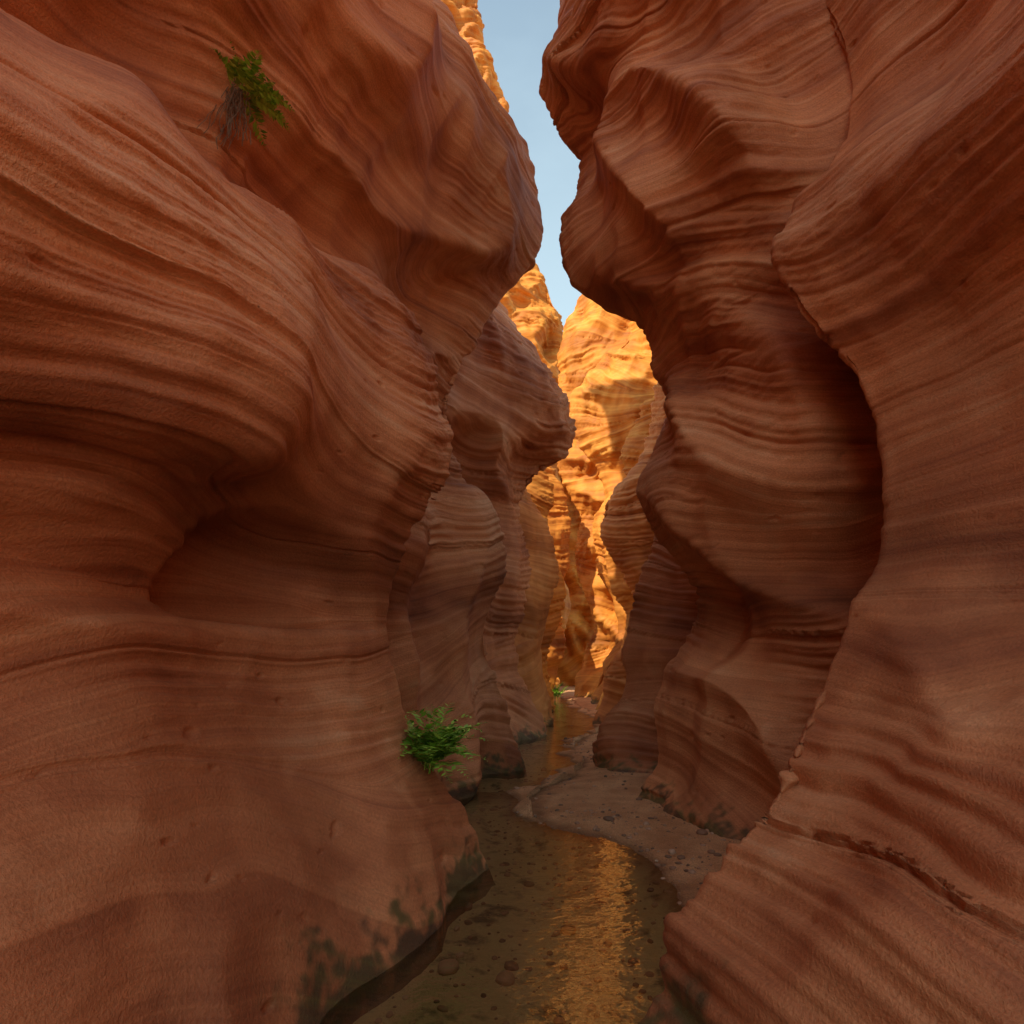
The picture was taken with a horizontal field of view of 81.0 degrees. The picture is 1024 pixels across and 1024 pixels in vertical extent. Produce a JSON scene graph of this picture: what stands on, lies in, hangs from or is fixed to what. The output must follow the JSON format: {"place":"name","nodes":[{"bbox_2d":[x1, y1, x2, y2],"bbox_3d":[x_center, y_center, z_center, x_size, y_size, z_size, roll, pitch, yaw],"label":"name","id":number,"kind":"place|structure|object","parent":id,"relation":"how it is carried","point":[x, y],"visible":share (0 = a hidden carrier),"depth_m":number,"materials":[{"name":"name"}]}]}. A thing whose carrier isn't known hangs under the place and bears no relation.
{"place":"outdoors","nodes":[
{"label":"outdoors","id":0,"kind":"place"},
{"bbox_2d":[441,0,593,691],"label":"sandstone cliff","id":1,"kind":"structure","parent":0,"point":[535,316],"depth_m":36.88,"materials":[{"name":"orange stone"}]},
{"bbox_2d":[462,695,596,815],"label":"stream water","id":2,"kind":"structure","parent":0,"point":[560,710],"depth_m":14.12,"materials":[{"name":"brown liquid"}]},
{"bbox_2d":[477,0,581,327],"label":"sky","id":3,"kind":"structure","parent":0,"point":[516,33],"materials":[{"name":"blue"}]},
{"bbox_2d":[353,686,740,1023],"bbox_3d":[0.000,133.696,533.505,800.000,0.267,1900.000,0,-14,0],"label":"ground","id":4,"kind":"structure","parent":0,"point":[425,988],"depth_m":4.36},
{"bbox_2d":[0,8,495,1023],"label":"undercut buttress","id":5,"kind":"structure","parent":4,"relation":"on","point":[226,436],"depth_m":2.89,"materials":[{"name":"red stone"}]},
{"bbox_2d":[398,703,487,782],"bbox_3d":[-0.617,1.869,4.931,0.862,0.600,1.024,0,-14,0],"label":"fern plant","id":6,"kind":"object","parent":5,"relation":"on","point":[432,749],"visible":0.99,"depth_m":4.77,"materials":[{"name":"green plant"}]},
{"bbox_2d":[0,0,543,805],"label":"overhanging buttress","id":7,"kind":"structure","parent":4,"relation":"on","point":[394,158],"depth_m":7.16,"materials":[{"name":"red stone"}]},
{"bbox_2d":[197,42,294,148],"bbox_3d":[-2.358,-3.559,5.260,0.802,1.029,0.739,-8,-16,29],"label":"hanging fern","id":8,"kind":"object","parent":7,"relation":"on","point":[253,88],"visible":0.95,"depth_m":5.21,"materials":[{"name":"green plant"}]},
{"bbox_2d":[445,302,576,743],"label":"rounded buttress","id":9,"kind":"structure","parent":4,"relation":"on","point":[512,424],"depth_m":12.63,"materials":[{"name":"red stone"}]},
{"bbox_2d":[514,489,559,725],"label":"narrow buttress","id":10,"kind":"structure","parent":4,"relation":"on","point":[544,571],"depth_m":15.77,"materials":[{"name":"orange stone"}]},
{"bbox_2d":[526,471,566,711],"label":"slender buttress","id":11,"kind":"structure","parent":4,"relation":"on","point":[540,487],"depth_m":20.23,"materials":[{"name":"stone"}]},
{"bbox_2d":[368,733,734,1023],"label":"stream pebbles","id":12,"kind":"object","parent":4,"relation":"on","point":[446,967],"visible":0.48,"depth_m":4.18,"materials":[{"name":"stone"}]},
{"bbox_2d":[544,467,570,690],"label":"golden column","id":13,"kind":"structure","parent":4,"relation":"on","point":[559,520],"depth_m":26.06,"materials":[{"name":"stone"}]},
{"bbox_2d":[552,682,567,699],"bbox_3d":[1.866,7.508,25.185,1.277,0.838,1.287,-2,-14,9],"label":"green shrub","id":14,"kind":"object","parent":4,"relation":"on","point":[556,692],"visible":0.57,"depth_m":25.06,"materials":[{"name":"green plant"}]},
{"bbox_2d":[557,294,639,696],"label":"golden tower","id":15,"kind":"structure","parent":4,"relation":"on","point":[593,333],"depth_m":28.62,"materials":[{"name":"stone"}]},
{"bbox_2d":[570,329,656,703],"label":"golden slab","id":16,"kind":"structure","parent":4,"relation":"on","point":[612,393],"depth_m":23.45,"materials":[{"name":"stone"}]},
{"bbox_2d":[595,396,654,709],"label":"amber buttress","id":17,"kind":"structure","parent":4,"relation":"on","point":[632,449],"depth_m":21.14,"materials":[{"name":"stone"}]},
{"bbox_2d":[592,381,666,723],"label":"sinuous buttress","id":18,"kind":"structure","parent":4,"relation":"on","point":[627,535],"depth_m":16.28,"materials":[{"name":"orange stone"}]},
{"bbox_2d":[592,418,699,772],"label":"buttress","id":19,"kind":"structure","parent":4,"relation":"on","point":[663,614],"depth_m":9.37,"materials":[{"name":"red stone"}]},
{"bbox_2d":[539,0,883,840],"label":"fluted buttress","id":20,"kind":"structure","parent":4,"relation":"on","point":[703,140],"depth_m":6.14,"materials":[{"name":"red stone"}]},
{"bbox_2d":[638,0,1023,1023],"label":"leaning buttress","id":21,"kind":"structure","parent":4,"relation":"on","point":[870,870],"depth_m":3.36,"materials":[{"name":"red stone"}]}
]}

